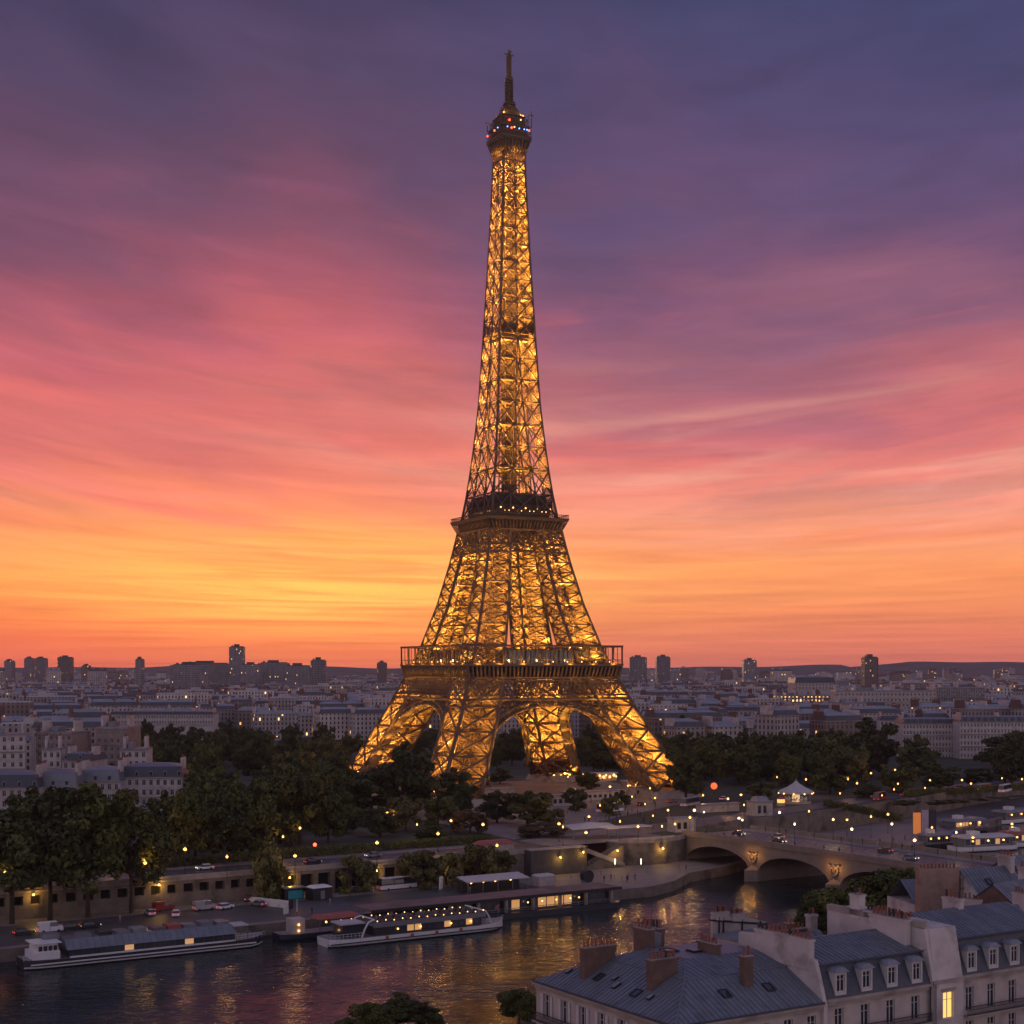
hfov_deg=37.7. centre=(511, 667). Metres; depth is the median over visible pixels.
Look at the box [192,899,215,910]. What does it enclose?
delivery van
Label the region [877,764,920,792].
tree
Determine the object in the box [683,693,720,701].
apartment block
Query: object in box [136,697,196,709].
apartment block
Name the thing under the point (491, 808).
tree
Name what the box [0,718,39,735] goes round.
apartment block
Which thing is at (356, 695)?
apartment block
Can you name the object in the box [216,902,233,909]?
parked car
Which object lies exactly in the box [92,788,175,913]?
tree
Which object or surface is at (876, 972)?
mansard house
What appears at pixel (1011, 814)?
restaurant boat
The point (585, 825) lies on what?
canopy
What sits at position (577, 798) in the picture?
tree
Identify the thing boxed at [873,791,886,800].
minibus
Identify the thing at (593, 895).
window
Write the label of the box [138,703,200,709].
apartment block
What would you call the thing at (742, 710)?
apartment building
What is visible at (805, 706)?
apartment block
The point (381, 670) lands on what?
tower block
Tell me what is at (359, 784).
tree
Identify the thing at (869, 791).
tree
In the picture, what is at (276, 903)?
barrier
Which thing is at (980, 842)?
restaurant boat
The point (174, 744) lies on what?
tree
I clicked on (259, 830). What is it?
tree
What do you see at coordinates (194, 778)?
tree
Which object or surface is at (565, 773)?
forecourt pavilion
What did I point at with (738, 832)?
parked car
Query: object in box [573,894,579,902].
window
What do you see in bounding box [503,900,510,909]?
window
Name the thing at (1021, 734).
tree
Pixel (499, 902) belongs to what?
window
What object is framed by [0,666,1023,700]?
distant city
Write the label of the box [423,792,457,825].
tree
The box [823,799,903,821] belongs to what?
hedge
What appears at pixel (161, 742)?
tree
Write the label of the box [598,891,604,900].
window
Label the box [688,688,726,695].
apartment block
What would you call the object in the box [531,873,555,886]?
market tent
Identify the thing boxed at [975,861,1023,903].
zinc roofed house
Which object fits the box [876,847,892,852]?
parked car
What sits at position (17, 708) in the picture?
apartment block
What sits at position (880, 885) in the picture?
tree
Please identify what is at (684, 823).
forecourt pavilion
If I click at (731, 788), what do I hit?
ground
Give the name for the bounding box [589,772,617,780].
forecourt pavilion
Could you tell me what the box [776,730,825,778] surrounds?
tree
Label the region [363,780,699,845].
tower forecourt
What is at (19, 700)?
apartment block
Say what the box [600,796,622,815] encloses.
tree
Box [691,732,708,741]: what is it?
tree
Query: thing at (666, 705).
apartment block
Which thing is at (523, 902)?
window
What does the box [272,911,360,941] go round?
work boat
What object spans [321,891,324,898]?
door
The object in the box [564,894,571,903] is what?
window
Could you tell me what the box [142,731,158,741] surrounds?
tree
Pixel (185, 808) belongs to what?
tree
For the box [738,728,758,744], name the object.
tree
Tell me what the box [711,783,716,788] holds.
signal light
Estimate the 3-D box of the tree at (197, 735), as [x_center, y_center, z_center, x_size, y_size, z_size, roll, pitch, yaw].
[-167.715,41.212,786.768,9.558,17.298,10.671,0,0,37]
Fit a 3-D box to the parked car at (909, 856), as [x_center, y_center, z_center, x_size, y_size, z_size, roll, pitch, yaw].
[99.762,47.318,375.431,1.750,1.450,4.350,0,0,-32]
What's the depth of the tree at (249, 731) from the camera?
850.93 m
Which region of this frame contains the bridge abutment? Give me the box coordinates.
[606,834,685,864]
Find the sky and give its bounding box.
[0,0,1023,667]
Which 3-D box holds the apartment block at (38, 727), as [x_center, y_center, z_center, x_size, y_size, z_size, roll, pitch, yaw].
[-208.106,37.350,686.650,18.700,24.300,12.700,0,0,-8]
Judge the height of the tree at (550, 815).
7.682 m
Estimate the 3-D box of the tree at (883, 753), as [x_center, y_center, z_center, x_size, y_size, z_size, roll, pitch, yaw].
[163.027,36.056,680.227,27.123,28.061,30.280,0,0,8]
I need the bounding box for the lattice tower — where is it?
[349,50,701,806]
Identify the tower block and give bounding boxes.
[4,659,14,681]
[24,656,34,681]
[34,656,47,680]
[57,655,73,681]
[81,664,91,681]
[135,657,144,685]
[170,662,209,689]
[180,661,228,686]
[229,644,244,684]
[240,662,261,684]
[258,660,289,684]
[284,663,310,685]
[311,657,325,684]
[377,661,386,681]
[629,655,646,682]
[655,655,669,682]
[742,658,756,685]
[861,654,877,688]
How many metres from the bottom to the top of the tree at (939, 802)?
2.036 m
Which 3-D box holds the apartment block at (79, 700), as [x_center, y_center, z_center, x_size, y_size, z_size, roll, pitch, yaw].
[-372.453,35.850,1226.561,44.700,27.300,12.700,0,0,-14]
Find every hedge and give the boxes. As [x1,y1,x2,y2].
[142,854,216,869]
[228,842,377,861]
[378,833,492,850]
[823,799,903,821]
[902,783,1023,796]
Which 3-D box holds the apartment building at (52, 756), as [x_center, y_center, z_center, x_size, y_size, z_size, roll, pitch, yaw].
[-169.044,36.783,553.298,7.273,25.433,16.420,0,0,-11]
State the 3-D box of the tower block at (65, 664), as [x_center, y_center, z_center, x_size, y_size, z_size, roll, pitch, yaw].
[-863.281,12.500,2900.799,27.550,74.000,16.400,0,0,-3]
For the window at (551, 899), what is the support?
in the floating terminal
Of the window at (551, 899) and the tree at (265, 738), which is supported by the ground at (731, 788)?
the tree at (265, 738)
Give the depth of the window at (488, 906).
346.24 m
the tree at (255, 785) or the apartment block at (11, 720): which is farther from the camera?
the apartment block at (11, 720)
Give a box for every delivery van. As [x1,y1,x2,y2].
[36,920,63,931]
[151,900,174,911]
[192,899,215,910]
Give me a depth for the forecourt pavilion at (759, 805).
502.14 m
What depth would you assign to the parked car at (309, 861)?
378.14 m
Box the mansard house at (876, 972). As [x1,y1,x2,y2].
[739,906,932,1023]
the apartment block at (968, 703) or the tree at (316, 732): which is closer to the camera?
the tree at (316, 732)
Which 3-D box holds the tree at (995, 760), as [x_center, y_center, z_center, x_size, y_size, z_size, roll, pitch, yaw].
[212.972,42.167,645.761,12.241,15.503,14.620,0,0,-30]
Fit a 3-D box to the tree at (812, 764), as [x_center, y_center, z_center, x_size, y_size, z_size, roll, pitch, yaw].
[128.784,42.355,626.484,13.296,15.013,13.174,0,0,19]
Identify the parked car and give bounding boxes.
[12,928,35,935]
[63,923,80,930]
[79,921,100,928]
[144,908,155,915]
[172,909,179,916]
[195,863,213,869]
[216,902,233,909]
[244,895,253,901]
[249,899,266,906]
[304,858,321,864]
[364,851,381,857]
[666,799,677,802]
[732,830,745,835]
[770,833,784,838]
[772,837,786,842]
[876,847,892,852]
[902,854,918,860]
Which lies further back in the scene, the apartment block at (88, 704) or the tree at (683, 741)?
the apartment block at (88, 704)
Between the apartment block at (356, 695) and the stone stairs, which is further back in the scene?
the apartment block at (356, 695)
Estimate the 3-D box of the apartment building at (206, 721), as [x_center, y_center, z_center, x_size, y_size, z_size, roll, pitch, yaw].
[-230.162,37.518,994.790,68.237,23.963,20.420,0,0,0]
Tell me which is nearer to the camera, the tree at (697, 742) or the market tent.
the market tent
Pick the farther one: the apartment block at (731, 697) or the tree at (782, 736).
the apartment block at (731, 697)
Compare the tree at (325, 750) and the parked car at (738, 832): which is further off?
the tree at (325, 750)
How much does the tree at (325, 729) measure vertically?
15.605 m
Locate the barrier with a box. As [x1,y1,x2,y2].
[251,897,292,908]
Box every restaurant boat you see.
[916,829,954,848]
[939,815,987,831]
[947,830,1017,851]
[990,806,1023,824]
[997,827,1023,847]
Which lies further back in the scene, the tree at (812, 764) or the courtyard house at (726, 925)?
the tree at (812, 764)
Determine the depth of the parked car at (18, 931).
311.13 m
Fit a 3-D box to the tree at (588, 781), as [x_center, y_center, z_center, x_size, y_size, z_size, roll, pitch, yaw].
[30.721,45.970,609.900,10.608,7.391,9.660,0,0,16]
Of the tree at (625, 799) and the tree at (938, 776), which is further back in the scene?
the tree at (938, 776)
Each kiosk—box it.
[471,839,515,850]
[777,796,784,805]
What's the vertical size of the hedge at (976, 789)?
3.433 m
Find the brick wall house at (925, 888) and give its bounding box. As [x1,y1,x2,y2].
[887,863,963,912]
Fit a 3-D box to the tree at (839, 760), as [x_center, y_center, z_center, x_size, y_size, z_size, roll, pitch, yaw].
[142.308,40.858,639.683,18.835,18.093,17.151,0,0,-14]
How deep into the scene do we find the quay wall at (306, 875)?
371.49 m
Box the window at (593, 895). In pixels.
[589,892,596,901]
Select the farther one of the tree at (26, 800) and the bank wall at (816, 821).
the bank wall at (816, 821)
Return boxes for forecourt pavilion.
[484,787,515,794]
[541,772,572,775]
[552,794,572,805]
[559,789,627,800]
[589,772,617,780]
[619,780,630,789]
[627,785,659,796]
[666,816,696,832]
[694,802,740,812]
[745,796,773,815]
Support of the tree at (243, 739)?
on the ground at (731, 788)
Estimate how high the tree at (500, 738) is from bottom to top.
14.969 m
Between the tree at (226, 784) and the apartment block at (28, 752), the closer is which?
the tree at (226, 784)
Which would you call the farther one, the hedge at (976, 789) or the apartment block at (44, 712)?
the apartment block at (44, 712)
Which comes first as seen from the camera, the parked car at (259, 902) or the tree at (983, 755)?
the parked car at (259, 902)
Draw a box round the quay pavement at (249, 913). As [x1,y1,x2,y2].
[0,797,1023,946]
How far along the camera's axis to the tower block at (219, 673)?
2291.89 m
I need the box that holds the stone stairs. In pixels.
[587,844,624,869]
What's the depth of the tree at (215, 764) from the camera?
543.78 m
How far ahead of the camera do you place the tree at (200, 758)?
652.19 m
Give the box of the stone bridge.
[681,825,997,890]
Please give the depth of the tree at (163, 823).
387.94 m
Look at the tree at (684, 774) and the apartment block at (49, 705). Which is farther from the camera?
the apartment block at (49, 705)
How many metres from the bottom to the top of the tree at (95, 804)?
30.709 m
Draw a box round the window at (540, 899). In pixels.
[538,897,545,906]
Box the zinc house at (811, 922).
[768,908,822,936]
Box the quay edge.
[0,817,1003,961]
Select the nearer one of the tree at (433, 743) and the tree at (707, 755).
the tree at (707, 755)
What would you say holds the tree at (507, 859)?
on the quay path
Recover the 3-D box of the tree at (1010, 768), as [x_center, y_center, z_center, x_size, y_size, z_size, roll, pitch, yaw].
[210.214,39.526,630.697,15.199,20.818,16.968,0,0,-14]
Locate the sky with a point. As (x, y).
(777, 246)
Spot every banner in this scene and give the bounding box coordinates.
[913,813,920,833]
[921,809,927,832]
[928,809,935,831]
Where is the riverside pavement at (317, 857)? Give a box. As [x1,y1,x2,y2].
[79,843,524,875]
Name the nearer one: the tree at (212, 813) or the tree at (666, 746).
the tree at (212, 813)
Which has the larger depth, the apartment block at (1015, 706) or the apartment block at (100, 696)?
the apartment block at (100, 696)
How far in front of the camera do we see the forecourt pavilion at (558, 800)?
538.13 m
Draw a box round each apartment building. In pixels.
[0,719,25,769]
[0,761,43,822]
[35,718,90,766]
[41,733,64,770]
[42,760,85,821]
[61,743,107,768]
[82,757,125,799]
[95,713,140,765]
[110,706,218,742]
[119,733,152,763]
[123,754,189,812]
[255,696,344,708]
[721,702,796,715]
[773,688,832,704]
[787,673,834,694]
[829,694,865,710]
[830,683,936,709]
[876,710,904,742]
[894,713,955,756]
[926,680,984,702]
[952,711,1023,758]
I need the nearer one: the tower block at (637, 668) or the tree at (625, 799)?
the tree at (625, 799)
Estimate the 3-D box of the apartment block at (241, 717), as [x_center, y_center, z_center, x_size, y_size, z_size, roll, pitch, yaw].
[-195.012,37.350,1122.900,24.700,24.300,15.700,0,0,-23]
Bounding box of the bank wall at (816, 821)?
[707,780,1023,831]
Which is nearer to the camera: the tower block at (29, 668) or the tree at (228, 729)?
the tree at (228, 729)
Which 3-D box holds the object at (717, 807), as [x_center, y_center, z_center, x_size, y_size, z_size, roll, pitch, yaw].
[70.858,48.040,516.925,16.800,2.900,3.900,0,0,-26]
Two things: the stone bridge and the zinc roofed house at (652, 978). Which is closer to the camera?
the zinc roofed house at (652, 978)
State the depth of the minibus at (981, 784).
602.47 m
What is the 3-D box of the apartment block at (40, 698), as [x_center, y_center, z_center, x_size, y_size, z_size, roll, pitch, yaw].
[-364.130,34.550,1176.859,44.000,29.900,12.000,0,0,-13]
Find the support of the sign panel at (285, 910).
on the quay pavement at (249, 913)
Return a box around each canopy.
[565,822,617,839]
[602,824,651,838]
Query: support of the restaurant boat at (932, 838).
on the river water
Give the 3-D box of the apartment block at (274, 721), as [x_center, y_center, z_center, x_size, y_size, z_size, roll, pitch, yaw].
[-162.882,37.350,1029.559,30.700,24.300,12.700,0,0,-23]
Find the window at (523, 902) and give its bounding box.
[520,899,527,908]
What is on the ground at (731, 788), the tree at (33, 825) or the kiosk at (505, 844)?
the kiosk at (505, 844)
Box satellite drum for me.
[580,861,593,882]
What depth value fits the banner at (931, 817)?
492.54 m
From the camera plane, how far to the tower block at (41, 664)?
3143.02 m
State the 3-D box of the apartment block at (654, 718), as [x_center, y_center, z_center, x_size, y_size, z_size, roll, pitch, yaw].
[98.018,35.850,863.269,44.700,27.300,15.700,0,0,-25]
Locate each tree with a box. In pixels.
[0,786,67,824]
[0,805,52,923]
[14,786,96,920]
[42,781,129,917]
[82,789,134,844]
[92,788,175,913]
[139,790,181,842]
[141,723,157,738]
[141,739,162,761]
[142,719,152,730]
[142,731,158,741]
[149,738,171,751]
[158,730,173,740]
[160,723,185,741]
[160,748,182,762]
[162,740,186,762]
[162,783,219,856]
[178,730,201,752]
[182,731,199,744]
[182,763,224,790]
[185,726,205,740]
[185,746,191,762]
[187,740,215,768]
[189,779,223,795]
[191,743,223,773]
[197,795,245,863]
[198,761,228,776]
[201,729,226,757]
[203,733,227,766]
[206,773,247,794]
[212,784,227,824]
[218,719,237,735]
[218,767,240,779]
[219,783,281,854]
[224,739,239,766]
[227,730,249,762]
[230,745,252,771]
[237,726,253,735]
[239,743,267,775]
[242,727,261,738]
[245,729,270,763]
[247,765,270,792]
[249,769,289,797]
[250,730,273,744]
[252,844,289,899]
[254,729,275,740]
[268,763,341,846]
[272,741,291,771]
[276,725,301,752]
[286,723,303,742]
[290,748,315,761]
[294,736,319,762]
[303,739,320,762]
[310,786,351,842]
[311,722,327,740]
[317,738,343,760]
[318,725,335,737]
[318,732,334,757]
[324,766,354,804]
[326,748,350,766]
[327,751,359,781]
[327,779,343,805]
[334,1017,364,1023]
[336,854,379,893]
[341,731,363,756]
[341,803,363,830]
[345,772,389,808]
[347,1001,395,1023]
[355,806,400,836]
[365,741,441,806]
[382,991,423,1023]
[385,795,425,830]
[396,849,436,889]
[411,738,424,756]
[413,822,449,842]
[413,1001,445,1023]
[419,731,432,749]
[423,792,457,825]
[425,728,438,749]
[429,741,435,757]
[429,767,478,810]
[430,852,462,885]
[446,808,489,833]
[461,843,502,875]
[476,790,512,822]
[490,741,504,768]
[490,768,513,783]
[496,988,535,1023]
[497,728,525,765]
[497,733,511,760]
[497,850,517,872]
[500,790,553,823]
[509,728,524,749]
[517,821,568,836]
[544,808,564,827]
[561,787,587,810]
[574,733,590,764]
[575,772,600,789]
[576,747,589,765]
[581,724,597,741]
[582,740,623,771]
[584,746,593,769]
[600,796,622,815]
[613,790,631,805]
[656,732,680,746]
[658,737,673,750]
[664,745,705,797]
[667,743,682,762]
[678,730,692,754]
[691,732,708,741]
[691,740,719,779]
[693,736,724,746]
[700,740,724,776]
[711,734,732,775]
[713,742,759,783]
[716,732,728,738]
[717,732,742,748]
[728,744,762,784]
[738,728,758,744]
[745,781,777,796]
[746,733,772,743]
[748,737,770,776]
[753,735,781,776]
[758,744,774,781]
[766,740,789,783]
[772,731,790,742]
[773,751,803,786]
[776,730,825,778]
[794,892,826,934]
[800,886,875,917]
[804,751,835,786]
[807,735,842,755]
[808,766,850,793]
[815,728,845,737]
[826,730,850,747]
[826,742,869,782]
[839,867,914,909]
[845,751,870,786]
[848,717,899,776]
[851,784,886,796]
[866,736,887,775]
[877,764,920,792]
[891,800,921,805]
[894,734,941,780]
[895,867,914,878]
[921,764,961,787]
[926,800,952,805]
[945,799,970,803]
[960,768,1002,783]
[964,798,989,800]
[972,733,1023,766]
[986,796,1008,799]
[991,752,1005,782]
[992,738,1023,783]
[1008,795,1023,796]
[1017,731,1023,741]
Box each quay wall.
[0,869,278,920]
[281,850,504,894]
[507,849,524,873]
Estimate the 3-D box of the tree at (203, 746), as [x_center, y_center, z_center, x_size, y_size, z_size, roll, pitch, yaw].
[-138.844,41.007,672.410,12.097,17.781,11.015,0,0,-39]
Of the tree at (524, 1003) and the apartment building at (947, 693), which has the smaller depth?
the tree at (524, 1003)
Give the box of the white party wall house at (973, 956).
[827,888,1023,1023]
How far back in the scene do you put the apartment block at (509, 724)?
983.90 m
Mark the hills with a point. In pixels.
(975, 668)
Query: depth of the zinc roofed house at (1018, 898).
186.49 m
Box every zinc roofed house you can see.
[530,902,825,1023]
[959,849,1017,897]
[964,893,982,905]
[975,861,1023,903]
[991,854,1023,873]
[1011,886,1023,910]
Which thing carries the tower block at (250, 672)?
on the ground at (731, 788)
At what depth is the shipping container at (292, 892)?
359.23 m
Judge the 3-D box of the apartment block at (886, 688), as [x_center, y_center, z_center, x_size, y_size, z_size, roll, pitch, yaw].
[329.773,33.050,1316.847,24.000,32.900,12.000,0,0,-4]
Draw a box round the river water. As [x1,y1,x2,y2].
[0,823,1023,1023]
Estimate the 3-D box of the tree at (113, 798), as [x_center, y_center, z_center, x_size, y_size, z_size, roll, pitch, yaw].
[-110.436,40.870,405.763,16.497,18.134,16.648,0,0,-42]
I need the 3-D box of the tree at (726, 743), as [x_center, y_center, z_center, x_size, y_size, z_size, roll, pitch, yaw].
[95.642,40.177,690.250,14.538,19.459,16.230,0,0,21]
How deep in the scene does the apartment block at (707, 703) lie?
1079.57 m
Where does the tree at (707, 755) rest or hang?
on the ground at (731, 788)
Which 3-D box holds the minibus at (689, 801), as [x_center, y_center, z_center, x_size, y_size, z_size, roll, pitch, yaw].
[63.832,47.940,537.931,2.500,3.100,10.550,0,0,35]
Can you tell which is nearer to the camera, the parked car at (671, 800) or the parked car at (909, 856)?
the parked car at (909, 856)
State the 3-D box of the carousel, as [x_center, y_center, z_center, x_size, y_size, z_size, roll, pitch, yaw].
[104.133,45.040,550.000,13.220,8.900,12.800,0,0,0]
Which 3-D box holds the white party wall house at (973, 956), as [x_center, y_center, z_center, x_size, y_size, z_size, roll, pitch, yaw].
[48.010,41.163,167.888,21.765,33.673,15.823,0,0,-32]
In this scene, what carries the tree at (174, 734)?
on the ground at (731, 788)
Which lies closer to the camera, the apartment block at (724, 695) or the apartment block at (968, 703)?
the apartment block at (968, 703)
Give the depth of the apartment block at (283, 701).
1128.66 m
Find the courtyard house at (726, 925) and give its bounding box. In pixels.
[709,906,793,944]
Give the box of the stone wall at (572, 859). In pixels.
[525,845,587,876]
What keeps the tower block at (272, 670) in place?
on the ground at (731, 788)
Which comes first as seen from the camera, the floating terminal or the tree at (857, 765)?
the floating terminal
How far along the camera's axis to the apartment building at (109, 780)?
495.94 m
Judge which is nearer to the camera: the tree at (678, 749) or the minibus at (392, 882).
the minibus at (392, 882)
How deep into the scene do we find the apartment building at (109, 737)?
609.73 m
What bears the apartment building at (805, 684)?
on the ground at (731, 788)
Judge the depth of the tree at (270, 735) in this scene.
841.18 m
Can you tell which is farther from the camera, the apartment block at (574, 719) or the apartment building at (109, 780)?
the apartment block at (574, 719)
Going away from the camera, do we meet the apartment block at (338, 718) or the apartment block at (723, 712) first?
the apartment block at (723, 712)
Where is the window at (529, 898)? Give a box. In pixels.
[529,898,536,907]
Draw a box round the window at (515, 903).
[512,899,519,909]
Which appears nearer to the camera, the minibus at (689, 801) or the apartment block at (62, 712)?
the minibus at (689, 801)
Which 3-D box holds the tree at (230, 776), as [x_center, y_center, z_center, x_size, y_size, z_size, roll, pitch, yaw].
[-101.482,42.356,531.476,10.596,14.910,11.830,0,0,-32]
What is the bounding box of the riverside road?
[6,777,1023,885]
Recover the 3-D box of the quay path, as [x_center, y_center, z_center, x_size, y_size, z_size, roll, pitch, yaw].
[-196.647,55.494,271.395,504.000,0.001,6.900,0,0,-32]
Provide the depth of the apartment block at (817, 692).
1361.69 m
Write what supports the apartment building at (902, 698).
on the ground at (731, 788)
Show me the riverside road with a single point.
(699, 822)
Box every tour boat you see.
[17,919,265,969]
[317,904,507,947]
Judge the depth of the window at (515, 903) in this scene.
350.23 m
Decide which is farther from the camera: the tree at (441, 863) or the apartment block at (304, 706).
the apartment block at (304, 706)
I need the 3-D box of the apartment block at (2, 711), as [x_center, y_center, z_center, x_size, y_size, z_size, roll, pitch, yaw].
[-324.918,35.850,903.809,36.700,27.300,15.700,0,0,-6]
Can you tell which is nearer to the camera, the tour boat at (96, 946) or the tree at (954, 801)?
the tour boat at (96, 946)
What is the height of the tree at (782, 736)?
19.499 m
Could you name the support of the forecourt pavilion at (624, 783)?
on the tower forecourt
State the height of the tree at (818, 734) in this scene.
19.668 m
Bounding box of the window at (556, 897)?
[555,895,562,904]
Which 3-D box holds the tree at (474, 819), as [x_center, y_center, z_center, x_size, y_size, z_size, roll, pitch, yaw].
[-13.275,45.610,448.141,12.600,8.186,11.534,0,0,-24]
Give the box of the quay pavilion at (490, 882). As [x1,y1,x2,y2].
[457,872,528,893]
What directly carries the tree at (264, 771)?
on the ground at (731, 788)
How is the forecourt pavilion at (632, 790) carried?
on the tower forecourt
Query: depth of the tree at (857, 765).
621.70 m
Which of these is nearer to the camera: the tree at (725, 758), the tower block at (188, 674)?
the tree at (725, 758)
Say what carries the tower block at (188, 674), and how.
on the ground at (731, 788)
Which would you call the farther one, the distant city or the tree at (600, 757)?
the distant city
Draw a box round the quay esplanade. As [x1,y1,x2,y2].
[519,818,947,887]
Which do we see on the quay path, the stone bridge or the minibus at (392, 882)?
the minibus at (392, 882)
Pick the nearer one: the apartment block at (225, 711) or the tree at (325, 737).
the tree at (325, 737)
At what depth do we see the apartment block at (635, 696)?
1362.63 m
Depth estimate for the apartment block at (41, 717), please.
807.13 m
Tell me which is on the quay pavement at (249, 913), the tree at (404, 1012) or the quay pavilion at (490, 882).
the quay pavilion at (490, 882)
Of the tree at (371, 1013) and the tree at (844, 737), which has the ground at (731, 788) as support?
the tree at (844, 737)
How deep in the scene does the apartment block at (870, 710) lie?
939.66 m
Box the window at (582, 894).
[581,893,588,902]
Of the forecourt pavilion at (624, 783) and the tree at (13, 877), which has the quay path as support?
the tree at (13, 877)
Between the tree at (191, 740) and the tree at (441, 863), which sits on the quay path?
the tree at (441, 863)
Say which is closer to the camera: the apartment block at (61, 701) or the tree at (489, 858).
the tree at (489, 858)
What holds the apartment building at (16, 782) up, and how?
on the ground at (731, 788)
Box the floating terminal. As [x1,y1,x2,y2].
[353,882,621,919]
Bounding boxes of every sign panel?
[283,906,288,915]
[438,876,442,889]
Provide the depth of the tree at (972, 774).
618.27 m
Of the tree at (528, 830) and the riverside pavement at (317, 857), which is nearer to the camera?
the riverside pavement at (317, 857)
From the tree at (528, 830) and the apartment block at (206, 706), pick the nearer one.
the tree at (528, 830)
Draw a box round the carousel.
[778,781,813,803]
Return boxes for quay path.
[0,873,579,926]
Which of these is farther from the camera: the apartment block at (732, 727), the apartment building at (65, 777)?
the apartment block at (732, 727)
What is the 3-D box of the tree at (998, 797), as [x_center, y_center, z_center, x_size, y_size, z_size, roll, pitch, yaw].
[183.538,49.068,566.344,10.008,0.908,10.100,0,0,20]
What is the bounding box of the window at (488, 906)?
[484,902,492,911]
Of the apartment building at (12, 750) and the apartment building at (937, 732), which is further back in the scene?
the apartment building at (937, 732)
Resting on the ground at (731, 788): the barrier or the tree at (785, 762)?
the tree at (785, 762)
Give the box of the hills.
[0,662,1023,676]
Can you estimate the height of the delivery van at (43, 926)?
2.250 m
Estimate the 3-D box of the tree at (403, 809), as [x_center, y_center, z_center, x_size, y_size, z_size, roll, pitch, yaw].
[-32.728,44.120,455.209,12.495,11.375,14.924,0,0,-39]
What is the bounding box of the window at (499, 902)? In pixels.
[493,901,501,910]
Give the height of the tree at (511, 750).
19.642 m
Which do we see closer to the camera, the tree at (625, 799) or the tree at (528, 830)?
the tree at (528, 830)
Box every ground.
[62,737,1022,866]
[516,1021,535,1023]
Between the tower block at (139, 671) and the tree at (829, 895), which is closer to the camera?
the tree at (829, 895)
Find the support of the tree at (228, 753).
on the ground at (731, 788)
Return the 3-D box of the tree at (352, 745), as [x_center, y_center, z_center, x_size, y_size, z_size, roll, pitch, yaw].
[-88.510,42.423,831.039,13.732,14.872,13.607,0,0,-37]
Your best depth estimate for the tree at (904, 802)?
537.51 m
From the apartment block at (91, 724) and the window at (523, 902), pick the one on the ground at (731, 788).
the apartment block at (91, 724)
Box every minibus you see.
[376,875,416,890]
[596,802,623,812]
[680,796,699,805]
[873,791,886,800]
[975,783,990,790]
[998,783,1011,792]
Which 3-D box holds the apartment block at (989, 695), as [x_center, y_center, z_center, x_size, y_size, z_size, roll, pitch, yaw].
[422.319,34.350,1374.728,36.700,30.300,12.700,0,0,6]
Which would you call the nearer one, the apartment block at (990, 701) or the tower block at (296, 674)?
the apartment block at (990, 701)
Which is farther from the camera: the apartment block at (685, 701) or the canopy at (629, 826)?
the apartment block at (685, 701)
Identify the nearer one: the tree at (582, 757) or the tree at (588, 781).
the tree at (588, 781)
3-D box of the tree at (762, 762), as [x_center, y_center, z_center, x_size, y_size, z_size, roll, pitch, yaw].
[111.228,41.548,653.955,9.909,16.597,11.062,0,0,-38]
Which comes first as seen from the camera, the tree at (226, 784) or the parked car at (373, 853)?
the parked car at (373, 853)
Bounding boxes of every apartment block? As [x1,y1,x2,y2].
[0,690,21,697]
[0,698,33,715]
[0,705,6,719]
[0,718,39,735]
[2,715,58,721]
[6,713,32,718]
[10,694,25,700]
[17,700,83,709]
[18,693,76,702]
[22,689,73,695]
[26,734,30,769]
[27,691,57,695]
[29,695,84,708]
[30,706,86,717]
[30,714,111,770]
[33,709,67,719]
[34,723,40,770]
[44,697,76,702]
[51,703,82,715]
[67,705,106,717]
[80,692,122,701]
[87,697,135,708]
[89,697,138,714]
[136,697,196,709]
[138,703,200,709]
[156,690,208,702]
[197,700,211,710]
[209,692,236,702]
[213,701,238,729]
[218,693,255,704]
[226,695,252,707]
[233,702,268,729]
[251,704,297,740]
[269,694,295,710]
[277,707,312,736]
[294,702,313,714]
[298,688,325,699]
[312,699,363,735]
[314,704,350,739]
[336,693,375,697]
[340,692,391,701]
[349,704,385,739]
[363,695,391,706]
[424,709,453,738]
[495,714,530,739]
[569,707,580,737]
[580,713,608,741]
[632,693,650,700]
[634,699,653,710]
[640,688,687,699]
[643,706,722,734]
[649,701,684,709]
[653,694,696,705]
[661,715,704,742]
[675,693,715,696]
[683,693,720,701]
[685,703,728,716]
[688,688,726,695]
[695,698,744,705]
[702,714,742,738]
[716,690,738,700]
[722,700,757,705]
[722,710,756,737]
[729,693,772,701]
[737,692,761,698]
[743,718,810,741]
[745,695,782,705]
[755,703,799,739]
[785,699,827,702]
[786,700,833,708]
[790,701,818,708]
[792,703,839,720]
[809,709,861,737]
[816,689,829,694]
[824,698,885,705]
[840,703,900,717]
[860,714,883,728]
[875,687,902,689]
[908,697,960,717]
[914,708,948,717]
[941,699,975,704]
[950,698,1009,717]
[984,697,1023,703]
[985,689,993,699]
[990,691,1023,699]
[1008,699,1023,715]
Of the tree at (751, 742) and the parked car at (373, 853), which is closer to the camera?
the parked car at (373, 853)
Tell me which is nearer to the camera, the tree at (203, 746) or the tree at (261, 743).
the tree at (203, 746)
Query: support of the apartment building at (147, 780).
on the ground at (731, 788)
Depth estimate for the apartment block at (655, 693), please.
1415.17 m
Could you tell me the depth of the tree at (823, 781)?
587.48 m
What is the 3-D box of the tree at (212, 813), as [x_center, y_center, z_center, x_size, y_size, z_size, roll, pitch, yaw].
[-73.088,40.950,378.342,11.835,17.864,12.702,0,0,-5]
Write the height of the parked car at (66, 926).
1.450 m
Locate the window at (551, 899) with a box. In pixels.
[547,896,554,905]
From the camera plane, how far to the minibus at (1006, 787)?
595.54 m

